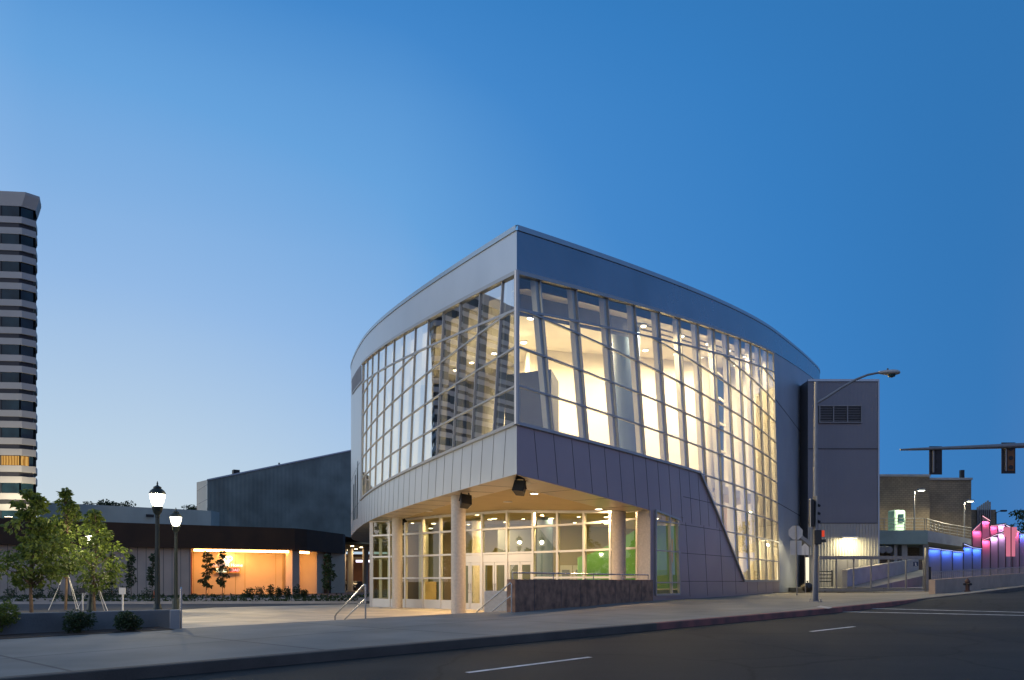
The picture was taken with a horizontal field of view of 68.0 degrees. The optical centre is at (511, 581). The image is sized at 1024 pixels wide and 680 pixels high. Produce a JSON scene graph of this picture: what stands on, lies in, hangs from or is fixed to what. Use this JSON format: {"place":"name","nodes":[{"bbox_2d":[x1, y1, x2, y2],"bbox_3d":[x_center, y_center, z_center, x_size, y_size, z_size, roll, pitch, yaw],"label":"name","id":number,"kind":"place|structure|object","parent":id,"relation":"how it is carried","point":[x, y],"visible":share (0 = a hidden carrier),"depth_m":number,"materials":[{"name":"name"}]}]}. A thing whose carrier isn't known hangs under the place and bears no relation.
{"place":"outdoors","nodes":[
{"label":"outdoors","id":0,"kind":"place"},
{"bbox_2d":[83,499,108,504],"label":"distant tree","id":1,"kind":"object","parent":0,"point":[94,503],"visible":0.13,"depth_m":149.61,"materials":[{"name":"green plant"}]},
{"bbox_2d":[3,590,386,612],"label":"parking lot","id":2,"kind":"structure","parent":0,"point":[24,608],"depth_m":45.14,"materials":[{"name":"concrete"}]},
{"bbox_2d":[0,191,40,518],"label":"hotel tower","id":3,"kind":"structure","parent":2,"relation":"on","point":[19,213],"depth_m":75.97,"materials":[{"name":"concrete"}]},
{"bbox_2d":[1,456,28,465],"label":"lit window","id":4,"kind":"structure","parent":3,"relation":"in","point":[5,460],"depth_m":75.97,"materials":[{"name":"glass"}]},
{"bbox_2d":[0,510,34,518],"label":"window","id":5,"kind":"structure","parent":3,"relation":"in","point":[3,513],"depth_m":75.91,"materials":[{"name":"glass"}]},
{"bbox_2d":[0,206,35,220],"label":"window","id":6,"kind":"structure","parent":3,"relation":"in","point":[19,211],"depth_m":75.98,"materials":[{"name":"black glass"}]},
{"bbox_2d":[0,233,35,247],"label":"window","id":7,"kind":"structure","parent":3,"relation":"in","point":[4,238],"depth_m":75.98,"materials":[{"name":"glass"}]},
{"bbox_2d":[0,261,35,275],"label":"window","id":8,"kind":"structure","parent":3,"relation":"in","point":[8,266],"depth_m":75.98,"materials":[{"name":"black glass"}]},
{"bbox_2d":[0,289,35,302],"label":"window","id":9,"kind":"structure","parent":3,"relation":"in","point":[18,294],"depth_m":75.98,"materials":[{"name":"black glass"}]},
{"bbox_2d":[0,316,35,329],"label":"window","id":10,"kind":"structure","parent":3,"relation":"in","point":[4,321],"depth_m":75.98,"materials":[{"name":"black glass"}]},
{"bbox_2d":[0,344,35,357],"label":"window","id":11,"kind":"structure","parent":3,"relation":"in","point":[6,349],"depth_m":75.98,"materials":[{"name":"glass"}]},
{"bbox_2d":[0,372,35,384],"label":"window","id":12,"kind":"structure","parent":3,"relation":"in","point":[19,377],"depth_m":75.98,"materials":[{"name":"black glass"}]},
{"bbox_2d":[0,400,35,411],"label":"window","id":13,"kind":"structure","parent":3,"relation":"in","point":[4,404],"depth_m":75.98,"materials":[{"name":"glass"}]},
{"bbox_2d":[0,427,35,439],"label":"window","id":14,"kind":"structure","parent":3,"relation":"in","point":[5,432],"depth_m":75.98,"materials":[{"name":"glass"}]},
{"bbox_2d":[0,455,35,466],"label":"window","id":15,"kind":"structure","parent":3,"relation":"in","point":[32,461],"depth_m":76.64,"materials":[{"name":"glass"}]},
{"bbox_2d":[0,483,35,492],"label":"window","id":16,"kind":"structure","parent":3,"relation":"in","point":[4,487],"depth_m":75.97,"materials":[{"name":"glass"}]},
{"bbox_2d":[32,588,47,599],"bbox_3d":[-35.580,0.879,56.992,1.165,1.092,0.957,0,0,15],"label":"shrub","id":17,"kind":"object","parent":2,"relation":"on","point":[40,592],"visible":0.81,"depth_m":56.97,"materials":[{"name":"green plant"}]},
{"bbox_2d":[0,489,83,612],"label":"tree","id":18,"kind":"object","parent":2,"relation":"on","point":[44,537],"visible":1,"depth_m":27.75,"materials":[{"name":"green plant"}]},
{"bbox_2d":[29,487,101,609],"bbox_3d":[-22.078,-1.617,37.385,3.198,6.083,3.364,0,0,0],"label":"tree","id":19,"kind":"object","parent":2,"relation":"on","point":[70,508],"visible":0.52,"depth_m":37.54,"materials":[{"name":"green plant"}]},
{"bbox_2d":[79,588,84,609],"bbox_3d":[-20.940,0.866,36.986,0.280,1.108,0.078,0,0,0],"label":"post sign","id":20,"kind":"object","parent":2,"relation":"on","point":[82,590],"visible":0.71,"depth_m":36.98,"materials":[{"name":"grey metal"}]},
{"bbox_2d":[85,529,94,610],"bbox_3d":[-19.980,-0.567,36.000,0.500,3.974,0.500,0,0,0],"label":"lamp post","id":21,"kind":"object","parent":2,"relation":"on","point":[89,605],"visible":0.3,"depth_m":35.87,"materials":[{"name":"black metal"}]},
{"bbox_2d":[66,508,131,611],"bbox_3d":[-18.995,-0.961,34.397,2.878,4.773,3.040,0,0,0],"label":"tree","id":22,"kind":"object","parent":2,"relation":"on","point":[95,517],"visible":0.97,"depth_m":34.51,"materials":[{"name":"green plant"}]},
{"bbox_2d":[97,589,110,599],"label":"shrub","id":23,"kind":"object","parent":2,"relation":"on","point":[104,593],"visible":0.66,"depth_m":56.92,"materials":[{"name":"green plant"}]},
{"bbox_2d":[97,500,120,505],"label":"distant tree","id":24,"kind":"object","parent":2,"relation":"on","point":[111,503],"visible":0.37,"depth_m":149.54,"materials":[{"name":"green plant"}]},
{"bbox_2d":[113,500,136,506],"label":"distant tree","id":25,"kind":"object","parent":2,"relation":"on","point":[125,503],"visible":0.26,"depth_m":149.40,"materials":[{"name":"green plant"}]},
{"bbox_2d":[124,553,137,599],"bbox_3d":[-29.169,-0.360,57.983,1.331,3.564,1.024,0,0,36],"label":"tree","id":26,"kind":"object","parent":2,"relation":"on","point":[129,579],"visible":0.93,"depth_m":57.92,"materials":[{"name":"green plant"}]},
{"bbox_2d":[141,586,154,599],"bbox_3d":[-27.386,0.875,56.934,1.120,1.100,1.066,0,0,27],"label":"shrub","id":27,"kind":"object","parent":2,"relation":"on","point":[148,593],"visible":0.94,"depth_m":56.96,"materials":[{"name":"green plant"}]},
{"bbox_2d":[0,502,358,595],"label":"building","id":28,"kind":"structure","parent":2,"relation":"on","point":[282,558],"depth_m":82.94,"materials":[{"name":"brown wood"}]},
{"bbox_2d":[213,556,242,572],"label":"lit sign","id":29,"kind":"object","parent":28,"relation":"attached to","point":[235,569],"visible":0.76,"depth_m":84.06,"materials":[{"name":"white plastic"}]},
{"bbox_2d":[197,450,350,536],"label":"clad hall","id":30,"kind":"structure","parent":28,"relation":"on","point":[313,493],"depth_m":107.95,"materials":[{"name":"metal"}]},
{"bbox_2d":[182,505,196,509],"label":"distant tree","id":31,"kind":"object","parent":2,"relation":"on","point":[188,507],"visible":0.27,"depth_m":149.47,"materials":[{"name":"green plant"}]},
{"bbox_2d":[0,593,386,601],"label":"ground cover","id":32,"kind":"object","parent":2,"relation":"on","point":[185,598],"visible":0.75,"depth_m":52.41,"materials":[{"name":"green plant"}]},
{"bbox_2d":[0,596,386,603],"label":"parking kerb","id":33,"kind":"structure","parent":2,"relation":"on","point":[41,600],"depth_m":48.76,"materials":[{"name":"concrete"}]},
{"bbox_2d":[215,550,231,596],"bbox_3d":[-20.532,-0.410,54.048,1.179,3.663,1.051,0,0,0],"label":"tree","id":34,"kind":"object","parent":2,"relation":"on","point":[221,581],"visible":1,"depth_m":53.95,"materials":[{"name":"green plant"}]},
{"bbox_2d":[345,542,386,590],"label":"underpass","id":35,"kind":"object","parent":2,"relation":"on","point":[357,567],"visible":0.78,"depth_m":124.35,"materials":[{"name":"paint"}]},
{"bbox_2d":[182,604,483,627],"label":"plaza","id":36,"kind":"structure","parent":0,"point":[213,617],"depth_m":33.45,"materials":[{"name":"concrete"}]},
{"bbox_2d":[119,588,125,609],"bbox_3d":[-15.907,0.841,30.986,0.270,1.158,0.078,0,0,0],"label":"post sign","id":37,"kind":"object","parent":36,"relation":"on","point":[122,591],"visible":0.91,"depth_m":30.95,"materials":[{"name":"white metal"}]},
{"bbox_2d":[149,481,165,609],"bbox_3d":[-11.220,-0.876,24.000,0.500,4.592,0.500,0,0,0],"label":"lamp post","id":38,"kind":"object","parent":36,"relation":"on","point":[157,493],"visible":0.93,"depth_m":23.94,"materials":[{"name":"black metal"}]},
{"bbox_2d":[170,508,181,609],"bbox_3d":[-14.402,-0.875,32.500,0.500,4.590,0.500,0,0,0],"label":"lamp post","id":39,"kind":"object","parent":36,"relation":"on","point":[175,517],"visible":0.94,"depth_m":32.43,"materials":[{"name":"black metal"}]},
{"bbox_2d":[179,587,181,627],"bbox_3d":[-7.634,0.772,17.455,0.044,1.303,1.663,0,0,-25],"label":"post","id":40,"kind":"object","parent":36,"relation":"on","point":[180,603],"visible":0.59,"depth_m":16.70,"materials":[{"name":"silver metal"}]},
{"bbox_2d":[334,584,365,619],"bbox_3d":[-4.279,0.742,19.987,0.044,1.365,1.664,0,0,-41],"label":"handrail","id":41,"kind":"object","parent":36,"relation":"on","point":[346,603],"visible":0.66,"depth_m":19.78,"materials":[{"name":"silver metal"}]},
{"bbox_2d":[476,582,511,612],"bbox_3d":[-0.550,0.726,22.367,0.044,1.396,1.664,0,0,-41],"label":"handrail","id":42,"kind":"object","parent":36,"relation":"on","point":[502,602],"visible":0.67,"depth_m":22.06,"materials":[{"name":"silver metal"}]},
{"bbox_2d":[507,572,652,611],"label":"stone wall","id":43,"kind":"structure","parent":36,"relation":"on","point":[535,594],"depth_m":24.66,"materials":[{"name":"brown stone"}]},
{"bbox_2d":[350,225,819,613],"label":"building","id":44,"kind":"structure","parent":36,"relation":"on","point":[619,416],"depth_m":33.72,"materials":[{"name":"metal"}]},
{"bbox_2d":[356,461,357,518],"bbox_3d":[-9.860,-5.800,48.314,0.021,3.600,1.040,0,0,-16],"label":"slot window","id":45,"kind":"structure","parent":44,"relation":"in","point":[357,461],"depth_m":48.03,"materials":[{"name":"black glass"}]},
{"bbox_2d":[459,493,471,508],"bbox_3d":[-1.766,-3.077,28.591,0.496,0.678,0.524,0,0,-18],"label":"loudspeaker","id":46,"kind":"object","parent":44,"relation":"hanging from","point":[465,500],"visible":0.84,"depth_m":28.46,"materials":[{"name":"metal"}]},
{"bbox_2d":[466,563,469,609],"bbox_3d":[-2.397,0.242,38.115,0.727,2.335,0.122,0,0,39],"label":"door","id":47,"kind":"structure","parent":44,"relation":"in","point":[467,564],"depth_m":37.94,"materials":[{"name":"metal"}]},
{"bbox_2d":[470,563,480,609],"bbox_3d":[-1.803,0.242,37.642,0.727,2.335,0.122,0,0,39],"label":"door","id":48,"kind":"structure","parent":44,"relation":"in","point":[473,606],"depth_m":37.73,"materials":[{"name":"metal"}]},
{"bbox_2d":[483,562,494,609],"bbox_3d":[-1.123,0.242,37.141,0.591,2.335,0.491,0,0,0],"label":"door","id":49,"kind":"structure","parent":44,"relation":"in","point":[485,563],"depth_m":37.29,"materials":[{"name":"metal"}]},
{"bbox_2d":[495,562,505,590],"bbox_3d":[-0.543,0.242,36.715,0.696,2.335,0.060,0,0,37],"label":"door","id":50,"kind":"structure","parent":44,"relation":"in","point":[496,563],"depth_m":36.73,"materials":[{"name":"metal"}]},
{"bbox_2d":[508,562,519,578],"bbox_3d":[0.108,0.242,36.198,0.589,2.335,0.508,0,0,0],"label":"door","id":51,"kind":"structure","parent":44,"relation":"in","point":[509,563],"depth_m":36.30,"materials":[{"name":"metal"}]},
{"bbox_2d":[512,478,526,495],"bbox_3d":[0.262,-3.096,24.891,0.476,0.594,0.499,0,0,18],"label":"loudspeaker","id":52,"kind":"object","parent":44,"relation":"hanging from","point":[519,487],"visible":0.93,"depth_m":24.76,"materials":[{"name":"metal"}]},
{"bbox_2d":[520,562,531,578],"bbox_3d":[0.684,0.242,35.750,0.705,2.335,0.060,0,0,39],"label":"door","id":53,"kind":"structure","parent":44,"relation":"in","point":[521,563],"depth_m":35.80,"materials":[{"name":"metal"}]},
{"bbox_2d":[560,565,571,576],"bbox_3d":[2.952,0.270,41.633,0.720,2.300,0.095,0,0,0],"label":"inner door","id":54,"kind":"structure","parent":44,"relation":"in","point":[563,568],"depth_m":41.62,"materials":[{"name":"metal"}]},
{"bbox_2d":[573,565,577,575],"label":"inner door","id":55,"kind":"structure","parent":44,"relation":"in","point":[575,567],"depth_m":41.62,"materials":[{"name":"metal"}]},
{"bbox_2d":[655,509,680,595],"bbox_3d":[6.459,-1.155,31.467,0.124,3.490,2.334,0,0,37],"label":"corner window","id":56,"kind":"structure","parent":44,"relation":"in","point":[669,516],"depth_m":31.64,"materials":[{"name":"metal"}]},
{"bbox_2d":[714,372,725,504],"bbox_3d":[13.781,-9.198,50.202,0.220,8.997,1.720,0,0,33],"label":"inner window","id":57,"kind":"structure","parent":44,"relation":"in","point":[720,384],"depth_m":50.53,"materials":[{"name":"glass"}]},
{"bbox_2d":[797,536,812,584],"bbox_3d":[20.365,-1.419,52.600,1.339,3.760,1.200,0,0,0],"label":"lit doorway","id":58,"kind":"structure","parent":44,"relation":"attached to","point":[804,540],"depth_m":52.40,"materials":[{"name":"concrete"}]},
{"bbox_2d":[353,581,362,589],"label":"parked car","id":59,"kind":"object","parent":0,"point":[357,584],"visible":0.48,"depth_m":119.85,"materials":[{"name":"metal"}]},
{"bbox_2d":[484,591,506,611],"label":"stair pier","id":60,"kind":"structure","parent":0,"point":[496,601],"depth_m":25.28,"materials":[{"name":"concrete"}]},
{"bbox_2d":[0,585,1023,676],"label":"sidewalk","id":61,"kind":"structure","parent":0,"point":[37,655],"depth_m":15.21,"materials":[{"name":"concrete"}]},
{"bbox_2d":[0,627,170,638],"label":"soil bed","id":62,"kind":"object","parent":61,"relation":"on","point":[67,633],"visible":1,"depth_m":15.41,"materials":[{"name":"soil"}]},
{"bbox_2d":[0,599,20,632],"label":"shrub","id":63,"kind":"object","parent":62,"relation":"on","point":[4,617],"visible":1,"depth_m":14.90,"materials":[{"name":"green plant"}]},
{"bbox_2d":[62,608,97,632],"bbox_3d":[-8.845,0.820,15.491,0.626,0.537,0.661,0,0,0],"label":"shrub","id":64,"kind":"object","parent":62,"relation":"on","point":[74,620],"visible":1,"depth_m":15.37,"materials":[{"name":"green plant"}]},
{"bbox_2d":[0,609,169,634],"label":"planter wall","id":65,"kind":"structure","parent":62,"relation":"on","point":[40,622],"depth_m":15.79,"materials":[{"name":"concrete"}]},
{"bbox_2d":[113,610,143,630],"bbox_3d":[-8.044,0.823,15.858,0.640,0.472,0.624,0,0,33],"label":"shrub","id":66,"kind":"object","parent":62,"relation":"on","point":[128,620],"visible":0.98,"depth_m":15.77,"materials":[{"name":"green plant"}]},
{"bbox_2d":[170,610,179,628],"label":"concrete pier","id":67,"kind":"structure","parent":62,"relation":"on","point":[174,619],"depth_m":16.45,"materials":[{"name":"grey concrete"}]},
{"bbox_2d":[789,525,802,594],"bbox_3d":[14.267,-1.033,38.125,0.696,3.574,0.093,0,0,0],"label":"stop sign","id":68,"kind":"object","parent":61,"relation":"on","point":[796,532],"visible":0.86,"depth_m":38.13,"materials":[{"name":"metal"}]},
{"bbox_2d":[802,544,808,592],"bbox_3d":[16.616,-0.735,43.035,0.430,2.843,0.090,0,0,0],"label":"road sign","id":69,"kind":"object","parent":61,"relation":"on","point":[805,549],"visible":0.88,"depth_m":43.02,"materials":[{"name":"white metal"}]},
{"bbox_2d":[801,581,812,591],"bbox_3d":[17.422,0.335,44.748,0.763,0.740,0.606,0,0,0],"label":"rubbish bag","id":70,"kind":"object","parent":61,"relation":"on","point":[809,587],"visible":0.74,"depth_m":44.59,"materials":[{"name":"black plastic"}]},
{"bbox_2d":[809,368,899,601],"bbox_3d":[12.023,-3.376,26.676,3.280,8.244,0.567,0,0,0],"label":"signal pole","id":71,"kind":"object","parent":61,"relation":"on","point":[814,521],"visible":1,"depth_m":26.66,"materials":[{"name":"metal"}]},
{"bbox_2d":[818,548,930,590],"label":"sliding gate","id":72,"kind":"structure","parent":61,"relation":"on","point":[926,572],"depth_m":44.55,"materials":[{"name":"metal"}]},
{"bbox_2d":[880,470,972,555],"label":"block building","id":73,"kind":"structure","parent":61,"relation":"on","point":[942,500],"depth_m":74.00,"materials":[{"name":"concrete"}]},
{"bbox_2d":[888,510,904,529],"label":"booth","id":74,"kind":"object","parent":73,"relation":"in","point":[896,513],"visible":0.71,"depth_m":69.03,"materials":[{"name":"white"}]},
{"bbox_2d":[880,518,971,569],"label":"deck","id":75,"kind":"structure","parent":73,"relation":"attached to","point":[891,541],"depth_m":66.30,"materials":[{"name":"concrete"}]},
{"bbox_2d":[913,489,925,529],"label":"pole lamp","id":76,"kind":"object","parent":75,"relation":"on","point":[914,504],"visible":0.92,"depth_m":66.75,"materials":[{"name":"metal"}]},
{"bbox_2d":[963,500,973,537],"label":"pole lamp","id":77,"kind":"object","parent":75,"relation":"on","point":[964,516],"visible":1,"depth_m":69.44,"materials":[{"name":"metal"}]},
{"bbox_2d":[963,578,971,591],"bbox_3d":[20.061,0.158,33.375,0.340,0.600,0.304,0,0,0],"label":"fire hydrant","id":78,"kind":"object","parent":61,"relation":"on","point":[967,584],"visible":1,"depth_m":33.33,"materials":[{"name":"metal"}]},
{"bbox_2d":[929,567,1023,593],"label":"roadside wall","id":79,"kind":"structure","parent":61,"relation":"on","point":[946,585],"depth_m":36.97,"materials":[{"name":"beige concrete"}]},
{"bbox_2d":[1004,527,1016,573],"bbox_3d":[28.930,-1.389,44.015,0.715,3.520,0.130,0,0,0],"label":"pink sign","id":80,"kind":"object","parent":61,"relation":"on","point":[1010,534],"visible":0.88,"depth_m":44.00,"materials":[{"name":"metal"}]},
{"bbox_2d":[0,0,1023,553],"label":"sky","id":81,"kind":"structure","parent":0,"point":[233,194],"materials":[{"name":"blue"}]},
{"bbox_2d":[136,590,1023,679],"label":"road","id":82,"kind":"structure","parent":0,"point":[901,642],"depth_m":12.04,"materials":[{"name":"grey asphalt"}]},
{"bbox_2d":[0,623,656,679],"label":"kerb","id":83,"kind":"structure","parent":82,"relation":"on","point":[181,668],"depth_m":11.24,"materials":[{"name":"grey concrete"}]},
{"bbox_2d":[467,657,590,672],"bbox_3d":[0.306,1.192,10.910,2.455,0.042,0.100,0,0,-43],"label":"road marking","id":84,"kind":"object","parent":82,"relation":"on","point":[528,664],"visible":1,"depth_m":10.87,"materials":[{"name":"paint"}]},
{"bbox_2d":[651,599,916,629],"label":"red kerb","id":85,"kind":"structure","parent":82,"relation":"on","point":[718,620],"depth_m":19.81,"materials":[{"name":"concrete"}]},
{"bbox_2d":[872,608,998,611],"bbox_3d":[12.771,0.867,22.830,4.490,0.030,0.160,0,0,36],"label":"road marking","id":86,"kind":"object","parent":82,"relation":"on","point":[947,610],"visible":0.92,"depth_m":22.58,"materials":[{"name":"paint"}]},
{"bbox_2d":[876,612,1023,615],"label":"road marking","id":87,"kind":"object","parent":82,"relation":"on","point":[939,613],"visible":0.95,"depth_m":21.44,"materials":[{"name":"paint"}]},
{"bbox_2d":[917,586,1023,600],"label":"kerb","id":88,"kind":"structure","parent":82,"relation":"on","point":[1003,590],"depth_m":31.36,"materials":[{"name":"grey concrete"}]},
{"bbox_2d":[789,587,922,591],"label":"yard","id":89,"kind":"structure","parent":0,"point":[792,589],"depth_m":47.50,"materials":[{"name":"concrete"}]},
{"bbox_2d":[819,570,831,586],"bbox_3d":[20.228,-0.191,49.000,0.968,1.058,0.080,0,0,0],"label":"slatted barrier","id":90,"kind":"object","parent":89,"relation":"on","point":[826,578],"visible":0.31,"depth_m":48.97,"materials":[{"name":"metal"}]},
{"bbox_2d":[800,379,879,586],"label":"building","id":91,"kind":"structure","parent":89,"relation":"on","point":[849,464],"depth_m":54.98,"materials":[{"name":"metal"}]},
{"bbox_2d":[837,559,857,586],"bbox_3d":[24.269,-0.588,54.880,1.512,2.228,0.080,0,0,0],"label":"door","id":92,"kind":"structure","parent":91,"relation":"in","point":[842,561],"depth_m":54.86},
{"bbox_2d":[847,570,922,587],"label":"ramp","id":93,"kind":"structure","parent":89,"relation":"on","point":[881,583],"depth_m":52.57,"materials":[{"name":"concrete"}]},
{"bbox_2d":[841,559,918,587],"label":"ramp wall","id":94,"kind":"structure","parent":93,"relation":"on","point":[881,571],"depth_m":52.61,"materials":[{"name":"concrete"}]},
{"bbox_2d":[927,515,1023,578],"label":"light panel wall","id":95,"kind":"structure","parent":89,"relation":"on","point":[986,549],"depth_m":50.20,"materials":[{"name":"plastic"}]},
{"bbox_2d":[900,442,1023,474],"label":"mast arm signal","id":96,"kind":"object","parent":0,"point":[1007,458],"visible":1,"depth_m":37.71,"materials":[{"name":"metal"}]},
{"label":"planting strip","id":97,"kind":"structure","parent":0,"visible":0},
{"bbox_2d":[3,586,17,596],"bbox_3d":[-39.669,0.909,60.049,0.978,1.054,1.145,0,0,0],"label":"shrub","id":98,"kind":"object","parent":97,"relation":"on","point":[9,593],"visible":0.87,"depth_m":59.98,"materials":[{"name":"green plant"}]},
{"bbox_2d":[47,587,62,597],"bbox_3d":[-36.119,0.880,60.033,1.027,1.091,1.161,0,0,39],"label":"shrub","id":99,"kind":"object","parent":97,"relation":"on","point":[55,590],"visible":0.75,"depth_m":59.97,"materials":[{"name":"green plant"}]},
{"bbox_2d":[71,586,85,594],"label":"shrub","id":100,"kind":"object","parent":97,"relation":"on","point":[76,590],"visible":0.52,"depth_m":62.98,"materials":[{"name":"green plant"}]},
{"bbox_2d":[105,554,120,588],"bbox_3d":[-32.757,-0.421,61.989,1.223,3.684,1.179,0,0,34],"label":"tree","id":101,"kind":"object","parent":97,"relation":"on","point":[111,583],"visible":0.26,"depth_m":61.93,"materials":[{"name":"green plant"}]},
{"bbox_2d":[146,553,154,595],"bbox_3d":[-28.964,-0.436,61.044,1.008,3.716,1.243,0,0,0],"label":"tree","id":102,"kind":"object","parent":97,"relation":"on","point":[150,570],"visible":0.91,"depth_m":60.85,"materials":[{"name":"green plant"}]},
{"bbox_2d":[242,587,254,596],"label":"shrub","id":103,"kind":"object","parent":97,"relation":"on","point":[249,592],"visible":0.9,"depth_m":59.97,"materials":[{"name":"green plant"}]},
{"bbox_2d":[253,586,265,597],"bbox_3d":[-19.994,0.877,59.965,0.920,1.094,1.040,0,0,44],"label":"shrub","id":104,"kind":"object","parent":97,"relation":"on","point":[260,590],"visible":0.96,"depth_m":59.92,"materials":[{"name":"green plant"}]},
{"bbox_2d":[266,584,274,597],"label":"shrub","id":105,"kind":"object","parent":97,"relation":"on","point":[270,589],"visible":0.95,"depth_m":59.97,"materials":[{"name":"green plant"}]},
{"bbox_2d":[274,586,283,597],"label":"shrub","id":106,"kind":"object","parent":97,"relation":"on","point":[278,591],"visible":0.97,"depth_m":59.95,"materials":[{"name":"green plant"}]},
{"bbox_2d":[283,586,291,597],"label":"shrub","id":107,"kind":"object","parent":97,"relation":"on","point":[287,591],"visible":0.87,"depth_m":59.88,"materials":[{"name":"green plant"}]},
{"bbox_2d":[291,584,302,597],"bbox_3d":[-17.009,0.797,60.033,1.026,1.252,0.884,0,0,0],"label":"shrub","id":108,"kind":"object","parent":97,"relation":"on","point":[295,590],"visible":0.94,"depth_m":59.97,"materials":[{"name":"green plant"}]},
{"label":"ground","id":109,"kind":"structure","parent":0,"visible":0},
{"bbox_2d":[971,500,995,528],"bbox_3d":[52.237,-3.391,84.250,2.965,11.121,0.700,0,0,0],"label":"building","id":110,"kind":"structure","parent":109,"relation":"on","point":[984,509],"depth_m":83.98,"materials":[{"name":"metal"}]},
{"bbox_2d":[1008,510,1023,532],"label":"tree","id":111,"kind":"object","parent":109,"relation":"on","point":[1018,513],"visible":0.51,"depth_m":74.85,"materials":[{"name":"green plant"}]},
{"label":"planting strip","id":112,"kind":"structure","parent":0,"visible":0},
{"bbox_2d":[197,551,216,591],"bbox_3d":[-20.058,-0.295,49.999,1.150,3.432,1.211,0,0,0],"label":"tree","id":113,"kind":"object","parent":112,"relation":"on","point":[206,584],"visible":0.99,"depth_m":49.97,"materials":[{"name":"green plant"}]},
{"bbox_2d":[320,554,337,598],"bbox_3d":[-12.136,-0.204,49.960,1.161,3.253,1.093,0,0,17],"label":"tree","id":114,"kind":"object","parent":112,"relation":"on","point":[327,570],"visible":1,"depth_m":49.87,"materials":[{"name":"green plant"}]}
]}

